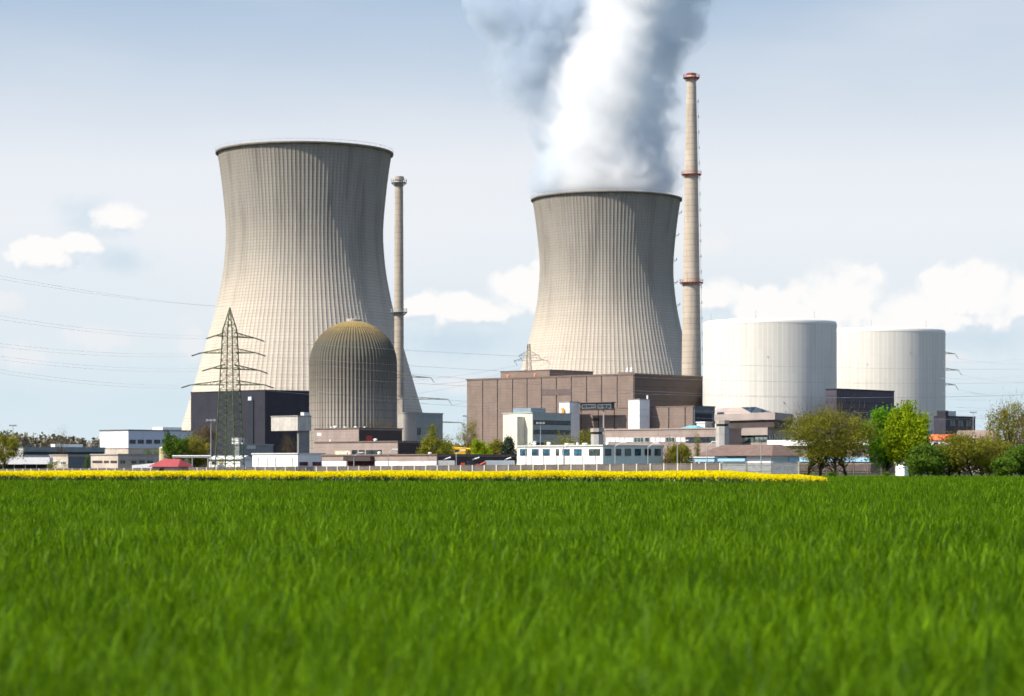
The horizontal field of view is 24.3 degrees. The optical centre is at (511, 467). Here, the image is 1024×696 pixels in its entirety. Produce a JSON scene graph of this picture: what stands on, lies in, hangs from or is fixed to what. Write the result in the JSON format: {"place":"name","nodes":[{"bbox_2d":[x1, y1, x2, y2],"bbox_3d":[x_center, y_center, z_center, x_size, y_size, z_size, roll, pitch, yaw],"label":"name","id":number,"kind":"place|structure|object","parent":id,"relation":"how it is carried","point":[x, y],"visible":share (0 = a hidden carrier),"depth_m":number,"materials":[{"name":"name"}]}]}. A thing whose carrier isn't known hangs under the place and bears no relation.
{"place":"outdoors","nodes":[
{"label":"outdoors","id":0,"kind":"place"},
{"bbox_2d":[90,454,158,467],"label":"concrete garage","id":1,"kind":"structure","parent":0,"point":[113,460],"depth_m":563.49,"materials":[{"name":"beige concrete"}]},
{"bbox_2d":[181,138,422,429],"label":"cooling tower","id":2,"kind":"structure","parent":0,"point":[304,264],"depth_m":1132.44,"materials":[{"name":"concrete"}]},
{"bbox_2d":[0,0,1023,445],"label":"sky","id":3,"kind":"structure","parent":0,"point":[861,161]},
{"bbox_2d":[500,369,593,377],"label":"roof","id":4,"kind":"structure","parent":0,"point":[522,373],"depth_m":933.26,"materials":[{"name":"brown paint"}]},
{"bbox_2d":[559,401,579,443],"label":"stair tower","id":5,"kind":"structure","parent":0,"point":[573,408],"depth_m":826.94,"materials":[{"name":"white concrete"}]},
{"bbox_2d":[628,395,649,428],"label":"stair tower","id":6,"kind":"structure","parent":0,"point":[639,418],"depth_m":807.80,"materials":[{"name":"white concrete"}]},
{"bbox_2d":[767,440,894,472],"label":"white flat building","id":7,"kind":"structure","parent":0,"point":[783,443],"depth_m":526.86,"materials":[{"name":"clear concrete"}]},
{"bbox_2d":[767,472,1018,473],"bbox_3d":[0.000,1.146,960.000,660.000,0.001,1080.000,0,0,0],"label":"plant yard","id":8,"kind":"structure","parent":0,"point":[880,473],"depth_m":461.74,"materials":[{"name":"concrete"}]},
{"bbox_2d":[0,426,27,468],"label":"apple tree","id":9,"kind":"object","parent":8,"relation":"on","point":[11,446],"visible":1,"depth_m":558.97,"materials":[{"name":"green plant"}]},
{"bbox_2d":[0,457,52,468],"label":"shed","id":10,"kind":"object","parent":8,"relation":"on","point":[35,463],"visible":0.51,"depth_m":573.50,"materials":[{"name":"white metal"}]},
{"bbox_2d":[4,444,105,467],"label":"long office","id":11,"kind":"structure","parent":8,"relation":"on","point":[48,451],"depth_m":711.24,"materials":[{"name":"grey concrete"}]},
{"bbox_2d":[45,459,68,468],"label":"bush","id":12,"kind":"object","parent":8,"relation":"on","point":[49,463],"visible":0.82,"depth_m":519.75,"materials":[{"name":"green plant"}]},
{"bbox_2d":[50,425,71,453],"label":"bare tree","id":13,"kind":"object","parent":8,"relation":"on","point":[61,448],"visible":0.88,"depth_m":599.78,"materials":[{"name":"brown plant"}]},
{"bbox_2d":[49,454,90,468],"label":"beige lodge","id":14,"kind":"structure","parent":8,"relation":"on","point":[74,460],"depth_m":591.91,"materials":[{"name":"concrete"}]},
{"bbox_2d":[82,454,89,467],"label":"cypress tree","id":15,"kind":"object","parent":8,"relation":"on","point":[87,459],"visible":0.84,"depth_m":539.75,"materials":[{"name":"green plant"}]},
{"bbox_2d":[132,463,153,467],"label":"container trailer","id":16,"kind":"object","parent":8,"relation":"on","point":[141,466],"visible":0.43,"depth_m":500.00,"materials":[{"name":"white metal"}]},
{"bbox_2d":[99,427,192,464],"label":"white hall","id":17,"kind":"structure","parent":8,"relation":"on","point":[127,441],"depth_m":765.80,"materials":[{"name":"metal"}]},
{"bbox_2d":[159,447,167,460],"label":"storage tank","id":18,"kind":"object","parent":8,"relation":"on","point":[161,456],"visible":0.15,"depth_m":558.91,"materials":[{"name":"metal"}]},
{"bbox_2d":[148,459,192,470],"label":"pavilion","id":19,"kind":"structure","parent":8,"relation":"on","point":[171,464],"depth_m":479.94,"materials":[{"name":"red"}]},
{"bbox_2d":[161,430,190,461],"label":"apple tree","id":20,"kind":"object","parent":8,"relation":"on","point":[169,448],"visible":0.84,"depth_m":538.82,"materials":[{"name":"green plant"}]},
{"bbox_2d":[172,455,209,466],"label":"pipe rack","id":21,"kind":"object","parent":8,"relation":"on","point":[191,456],"visible":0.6,"depth_m":529.94,"materials":[{"name":"metal"}]},
{"bbox_2d":[184,431,213,466],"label":"apple tree","id":22,"kind":"object","parent":8,"relation":"on","point":[198,448],"visible":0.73,"depth_m":544.18,"materials":[{"name":"green plant"}]},
{"bbox_2d":[193,418,221,466],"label":"apple tree","id":23,"kind":"object","parent":8,"relation":"on","point":[208,431],"visible":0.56,"depth_m":579.76,"materials":[{"name":"green plant"}]},
{"bbox_2d":[181,307,272,470],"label":"lattice pylon","id":24,"kind":"object","parent":8,"relation":"on","point":[232,389],"visible":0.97,"depth_m":454.80,"materials":[{"name":"metal"}]},
{"bbox_2d":[265,341,897,368],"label":"power line","id":25,"kind":"object","parent":24,"relation":"hanging from","point":[568,358],"visible":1,"depth_m":520.66,"materials":[{"name":"metal"}]},
{"bbox_2d":[267,356,952,383],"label":"power line","id":26,"kind":"object","parent":24,"relation":"hanging from","point":[667,378],"visible":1,"depth_m":540.39,"materials":[{"name":"metal"}]},
{"bbox_2d":[265,390,977,420],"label":"power line","id":27,"kind":"object","parent":24,"relation":"hanging from","point":[583,413],"visible":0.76,"depth_m":516.59,"materials":[{"name":"metal"}]},
{"bbox_2d":[276,388,979,412],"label":"power line","id":28,"kind":"object","parent":24,"relation":"hanging from","point":[588,407],"visible":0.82,"depth_m":515.12,"materials":[{"name":"metal"}]},
{"bbox_2d":[257,358,1023,397],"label":"power line","id":29,"kind":"object","parent":24,"relation":"hanging from","point":[656,391],"visible":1,"depth_m":543.76,"materials":[{"name":"metal"}]},
{"bbox_2d":[268,373,1012,397],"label":"power line","id":30,"kind":"object","parent":24,"relation":"hanging from","point":[632,393],"visible":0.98,"depth_m":536.16,"materials":[{"name":"metal"}]},
{"bbox_2d":[209,456,251,466],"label":"shed","id":31,"kind":"structure","parent":8,"relation":"on","point":[248,461],"depth_m":547.49,"materials":[{"name":"white metal"}]},
{"bbox_2d":[190,390,308,466],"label":"dark hall","id":32,"kind":"structure","parent":8,"relation":"on","point":[260,408],"depth_m":1010.61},
{"bbox_2d":[232,438,273,456],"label":"grey annexe","id":33,"kind":"structure","parent":8,"relation":"on","point":[249,449],"depth_m":693.39,"materials":[{"name":"metal"}]},
{"bbox_2d":[251,453,325,466],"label":"workshop","id":34,"kind":"structure","parent":8,"relation":"on","point":[282,459],"depth_m":523.87,"materials":[{"name":"white metal"}]},
{"bbox_2d":[278,430,298,452],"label":"bare tree","id":35,"kind":"object","parent":8,"relation":"on","point":[288,446],"visible":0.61,"depth_m":640.02,"materials":[{"name":"brown plant"}]},
{"bbox_2d":[270,412,311,452],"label":"grey gallery","id":36,"kind":"object","parent":8,"relation":"on","point":[300,424],"visible":0.91,"depth_m":792.93,"materials":[{"name":"concrete"}]},
{"bbox_2d":[309,316,396,452],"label":"reactor dome","id":37,"kind":"structure","parent":8,"relation":"on","point":[339,410],"depth_m":847.22,"materials":[{"name":"concrete"}]},
{"bbox_2d":[314,426,402,441],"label":"service block","id":38,"kind":"structure","parent":8,"relation":"on","point":[335,433],"depth_m":635.84,"materials":[{"name":"beige concrete"}]},
{"bbox_2d":[0,463,720,471],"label":"boundary wall","id":39,"kind":"structure","parent":8,"relation":"on","point":[646,467],"depth_m":431.27,"materials":[{"name":"concrete"}]},
{"bbox_2d":[314,439,421,454],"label":"service block","id":40,"kind":"structure","parent":8,"relation":"on","point":[330,447],"depth_m":592.38,"materials":[{"name":"beige concrete"}]},
{"bbox_2d":[335,450,350,453],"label":"window","id":41,"kind":"structure","parent":40,"relation":"in","point":[336,451],"depth_m":598.39,"materials":[{"name":"beige glass"}]},
{"bbox_2d":[366,450,381,453],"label":"window","id":42,"kind":"structure","parent":40,"relation":"in","point":[367,451],"depth_m":590.70,"materials":[{"name":"grey glass"}]},
{"bbox_2d":[359,415,403,438],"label":"bare tree","id":43,"kind":"object","parent":8,"relation":"on","point":[371,423],"visible":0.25,"depth_m":699.70,"materials":[{"name":"brown plant"}]},
{"bbox_2d":[391,176,406,411],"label":"chimney","id":44,"kind":"object","parent":8,"relation":"on","point":[399,312],"visible":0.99,"depth_m":983.34,"materials":[{"name":"concrete"}]},
{"bbox_2d":[397,412,416,440],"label":"curved stair block","id":45,"kind":"structure","parent":8,"relation":"on","point":[407,422],"depth_m":775.66,"materials":[{"name":"grey concrete"}]},
{"bbox_2d":[321,452,516,466],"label":"entrance building","id":46,"kind":"structure","parent":8,"relation":"on","point":[379,459],"depth_m":492.04,"materials":[{"name":"white concrete"}]},
{"bbox_2d":[397,413,442,451],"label":"grey block","id":47,"kind":"structure","parent":8,"relation":"on","point":[423,419],"depth_m":794.44,"materials":[{"name":"concrete"}]},
{"bbox_2d":[397,374,464,427],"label":"lattice pylon","id":48,"kind":"object","parent":8,"relation":"on","point":[423,397],"visible":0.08,"depth_m":959.90,"materials":[{"name":"grey metal"}]},
{"bbox_2d":[414,419,456,453],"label":"willow tree","id":49,"kind":"object","parent":8,"relation":"on","point":[429,444],"visible":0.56,"depth_m":544.23,"materials":[{"name":"green plant"}]},
{"bbox_2d":[438,460,454,464],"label":"container","id":50,"kind":"object","parent":8,"relation":"on","point":[446,462],"visible":0.38,"depth_m":462.00,"materials":[{"name":"metal"}]},
{"bbox_2d":[452,447,470,453],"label":"yellow crane","id":51,"kind":"object","parent":8,"relation":"on","point":[458,449],"visible":0.23,"depth_m":559.30,"materials":[{"name":"paint"}]},
{"bbox_2d":[453,418,481,453],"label":"birch tree","id":52,"kind":"object","parent":8,"relation":"on","point":[466,437],"visible":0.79,"depth_m":589.63,"materials":[{"name":"green plant"}]},
{"bbox_2d":[461,461,485,464],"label":"red machine","id":53,"kind":"object","parent":8,"relation":"on","point":[470,462],"visible":0.23,"depth_m":457.38,"materials":[{"name":"paint"}]},
{"bbox_2d":[468,432,492,453],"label":"lime tree","id":54,"kind":"object","parent":8,"relation":"on","point":[478,447],"visible":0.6,"depth_m":559.50,"materials":[{"name":"green plant"}]},
{"bbox_2d":[485,437,502,453],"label":"lime tree","id":55,"kind":"object","parent":8,"relation":"on","point":[497,446],"visible":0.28,"depth_m":574.15,"materials":[{"name":"green plant"}]},
{"bbox_2d":[485,460,514,464],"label":"container","id":56,"kind":"object","parent":8,"relation":"on","point":[500,462],"visible":0.37,"depth_m":462.00,"materials":[{"name":"metal"}]},
{"bbox_2d":[500,434,516,463],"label":"pine tree","id":57,"kind":"object","parent":8,"relation":"on","point":[508,447],"visible":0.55,"depth_m":529.35,"materials":[{"name":"green plant"}]},
{"bbox_2d":[514,344,549,369],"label":"lattice pylon","id":58,"kind":"object","parent":8,"relation":"on","point":[530,351],"visible":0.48,"depth_m":1179.97,"materials":[{"name":"grey metal"}]},
{"bbox_2d":[502,408,571,464],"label":"cream office","id":59,"kind":"structure","parent":8,"relation":"on","point":[521,426],"depth_m":642.62,"materials":[{"name":"beige paint"}]},
{"bbox_2d":[534,420,570,424],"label":"window","id":60,"kind":"structure","parent":59,"relation":"in","point":[547,422],"depth_m":645.75,"materials":[{"name":"grey glass"}]},
{"bbox_2d":[534,430,570,434],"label":"window","id":61,"kind":"structure","parent":59,"relation":"in","point":[562,432],"depth_m":645.75,"materials":[{"name":"grey glass"}]},
{"bbox_2d":[553,431,590,444],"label":"apple tree","id":62,"kind":"object","parent":8,"relation":"on","point":[563,442],"visible":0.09,"depth_m":519.95,"materials":[{"name":"green plant"}]},
{"bbox_2d":[575,429,591,444],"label":"bare tree","id":63,"kind":"object","parent":8,"relation":"on","point":[585,437],"visible":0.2,"depth_m":599.11,"materials":[{"name":"green plant"}]},
{"bbox_2d":[466,368,702,452],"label":"turbine hall","id":64,"kind":"structure","parent":8,"relation":"on","point":[489,415],"depth_m":906.07,"materials":[{"name":"brown metal"}]},
{"bbox_2d":[516,442,663,464],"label":"site office","id":65,"kind":"structure","parent":8,"relation":"on","point":[577,453],"depth_m":446.93,"materials":[{"name":"white metal"}]},
{"bbox_2d":[574,449,581,454],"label":"window","id":66,"kind":"structure","parent":65,"relation":"in","point":[576,451],"depth_m":444.09,"materials":[{"name":"blue glass"}]},
{"bbox_2d":[589,449,599,454],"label":"window","id":67,"kind":"structure","parent":65,"relation":"in","point":[591,451],"depth_m":441.33,"materials":[{"name":"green glass"}]},
{"bbox_2d":[590,428,603,444],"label":"guard turret","id":68,"kind":"object","parent":8,"relation":"on","point":[597,436],"visible":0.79,"depth_m":558.79,"materials":[{"name":"grey concrete"}]},
{"bbox_2d":[579,402,615,433],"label":"dark bridge","id":69,"kind":"structure","parent":8,"relation":"on","point":[603,406],"depth_m":821.06,"materials":[{"name":"metal"}]},
{"bbox_2d":[598,404,610,407],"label":"window","id":70,"kind":"structure","parent":69,"relation":"in","point":[606,405],"depth_m":818.90,"materials":[{"name":"glass"}]},
{"bbox_2d":[521,188,681,374],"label":"cooling tower","id":71,"kind":"structure","parent":8,"relation":"on","point":[606,292],"depth_m":1337.51,"materials":[{"name":"concrete"}]},
{"bbox_2d":[580,406,715,444],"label":"hall","id":72,"kind":"structure","parent":8,"relation":"on","point":[665,416],"depth_m":810.34,"materials":[{"name":"concrete"}]},
{"bbox_2d":[695,413,711,424],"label":"roller door","id":73,"kind":"structure","parent":72,"relation":"in","point":[699,417],"depth_m":802.87,"materials":[{"name":"metal"}]},
{"bbox_2d":[658,432,674,458],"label":"bare tree","id":74,"kind":"object","parent":8,"relation":"on","point":[667,446],"visible":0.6,"depth_m":520.30,"materials":[{"name":"brown plant"}]},
{"bbox_2d":[604,425,741,462],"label":"control wing","id":75,"kind":"structure","parent":8,"relation":"on","point":[706,436],"depth_m":580.42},
{"bbox_2d":[634,437,643,441],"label":"window","id":76,"kind":"structure","parent":75,"relation":"in","point":[636,439],"depth_m":587.18,"materials":[{"name":"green glass"}]},
{"bbox_2d":[686,437,714,442],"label":"window","id":77,"kind":"structure","parent":75,"relation":"in","point":[690,439],"depth_m":574.21,"materials":[{"name":"grey glass"}]},
{"bbox_2d":[696,422,712,427],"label":"roof cabin","id":78,"kind":"object","parent":75,"relation":"on","point":[706,424],"visible":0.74,"depth_m":590.77,"materials":[{"name":"white metal"}]},
{"bbox_2d":[663,440,695,463],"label":"apple tree","id":79,"kind":"object","parent":8,"relation":"on","point":[684,452],"visible":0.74,"depth_m":448.84,"materials":[{"name":"green plant"}]},
{"bbox_2d":[680,73,702,375],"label":"chimney","id":80,"kind":"object","parent":8,"relation":"on","point":[690,282],"visible":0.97,"depth_m":1012.41,"materials":[{"name":"concrete"}]},
{"bbox_2d":[693,432,702,462],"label":"poplar tree","id":81,"kind":"object","parent":8,"relation":"on","point":[697,453],"visible":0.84,"depth_m":469.71,"materials":[{"name":"green plant"}]},
{"bbox_2d":[690,457,718,462],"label":"blue canopy","id":82,"kind":"object","parent":8,"relation":"on","point":[709,459],"visible":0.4,"depth_m":453.41,"materials":[{"name":"metal"}]},
{"bbox_2d":[715,420,729,446],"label":"guard turret","id":83,"kind":"object","parent":8,"relation":"on","point":[722,432],"visible":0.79,"depth_m":564.62,"materials":[{"name":"grey concrete"}]},
{"bbox_2d":[695,445,799,472],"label":"gatehouse","id":84,"kind":"object","parent":8,"relation":"on","point":[734,454],"visible":0.71,"depth_m":474.84,"materials":[{"name":"grey concrete"}]},
{"bbox_2d":[714,407,792,444],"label":"control block","id":85,"kind":"structure","parent":8,"relation":"on","point":[751,430],"depth_m":577.22,"materials":[{"name":"beige concrete"}]},
{"bbox_2d":[703,317,836,439],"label":"reactor drum","id":86,"kind":"object","parent":8,"relation":"on","point":[770,349],"visible":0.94,"depth_m":877.80,"materials":[{"name":"grey concrete"}]},
{"bbox_2d":[826,388,894,435],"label":"dark link building","id":87,"kind":"structure","parent":8,"relation":"on","point":[849,395],"depth_m":854.97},
{"bbox_2d":[837,320,945,436],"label":"reactor drum","id":88,"kind":"object","parent":8,"relation":"on","point":[866,356],"visible":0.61,"depth_m":934.39,"materials":[{"name":"grey concrete"}]},
{"bbox_2d":[933,411,974,434],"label":"dark annexe","id":89,"kind":"structure","parent":8,"relation":"on","point":[947,421],"depth_m":903.37,"materials":[{"name":"grey concrete"}]},
{"bbox_2d":[801,474,1023,476],"bbox_3d":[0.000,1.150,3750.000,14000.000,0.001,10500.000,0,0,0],"label":"ground","id":90,"kind":"structure","parent":0,"point":[985,475],"depth_m":345.99,"materials":[{"name":"soil"}]},
{"bbox_2d":[0,469,827,482],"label":"rapeseed","id":91,"kind":"object","parent":90,"relation":"on","point":[553,475],"visible":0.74,"depth_m":148.36,"materials":[{"name":"yellow plant"}]},
{"bbox_2d":[0,429,1022,459],"bbox_3d":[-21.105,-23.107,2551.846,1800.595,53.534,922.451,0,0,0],"label":"woods","id":92,"kind":"object","parent":90,"relation":"on","point":[42,441],"visible":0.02,"depth_m":2154.54,"materials":[{"name":"green plant"}]},
{"bbox_2d":[0,474,1023,695],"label":"wheat","id":93,"kind":"object","parent":90,"relation":"on","point":[867,585],"visible":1,"depth_m":16.23,"materials":[{"name":"green plant"}]},
{"bbox_2d":[721,461,798,473],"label":"palisade fence","id":94,"kind":"object","parent":90,"relation":"on","point":[779,468],"visible":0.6,"depth_m":387.69,"materials":[{"name":"metal"}]},
{"bbox_2d":[763,396,890,476],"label":"maple tree","id":95,"kind":"object","parent":90,"relation":"on","point":[822,449],"visible":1,"depth_m":298.34,"materials":[{"name":"green plant"}]},
{"bbox_2d":[799,463,922,474],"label":"timber fence","id":96,"kind":"object","parent":90,"relation":"on","point":[861,471],"visible":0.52,"depth_m":375.84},
{"bbox_2d":[855,402,902,474],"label":"maple tree","id":97,"kind":"object","parent":90,"relation":"on","point":[879,450],"visible":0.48,"depth_m":303.20,"materials":[{"name":"green plant"}]},
{"bbox_2d":[894,462,915,475],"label":"white hut","id":98,"kind":"object","parent":90,"relation":"on","point":[900,471],"visible":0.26,"depth_m":330.54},
{"bbox_2d":[878,399,934,476],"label":"maple tree","id":99,"kind":"object","parent":90,"relation":"on","point":[906,428],"visible":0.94,"depth_m":299.11,"materials":[{"name":"green plant"}]},
{"bbox_2d":[904,442,949,476],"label":"bush","id":100,"kind":"object","parent":90,"relation":"on","point":[927,458],"visible":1,"depth_m":295.10,"materials":[{"name":"green plant"}]},
{"bbox_2d":[931,420,1001,475],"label":"bush","id":101,"kind":"object","parent":90,"relation":"on","point":[962,450],"visible":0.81,"depth_m":298.40,"materials":[{"name":"green plant"}]},
{"bbox_2d":[966,424,1021,476],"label":"bush","id":102,"kind":"object","parent":90,"relation":"on","point":[1001,446],"visible":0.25,"depth_m":303.84,"materials":[{"name":"green plant"}]},
{"bbox_2d":[979,389,1023,475],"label":"birch tree","id":103,"kind":"object","parent":90,"relation":"on","point":[1004,418],"visible":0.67,"depth_m":329.35,"materials":[{"name":"green plant"}]},
{"bbox_2d":[989,455,1020,476],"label":"bush","id":104,"kind":"object","parent":90,"relation":"on","point":[1003,468],"visible":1,"depth_m":289.40,"materials":[{"name":"green plant"}]},
{"bbox_2d":[996,442,1023,475],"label":"bush","id":105,"kind":"object","parent":90,"relation":"on","point":[1017,454],"visible":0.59,"depth_m":296.72,"materials":[{"name":"green plant"}]},
{"bbox_2d":[1009,405,1023,445],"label":"birch tree","id":106,"kind":"object","parent":90,"relation":"on","point":[1022,436],"visible":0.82,"depth_m":321.00,"materials":[{"name":"green plant"}]},
{"bbox_2d":[927,434,952,444],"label":"orange roof house","id":107,"kind":"structure","parent":0,"point":[936,437],"depth_m":642.76,"materials":[{"name":"tile"}]},
{"bbox_2d":[957,430,999,471],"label":"brown roof house","id":108,"kind":"structure","parent":0,"point":[975,432],"depth_m":604.60,"materials":[{"name":"beige concrete"}]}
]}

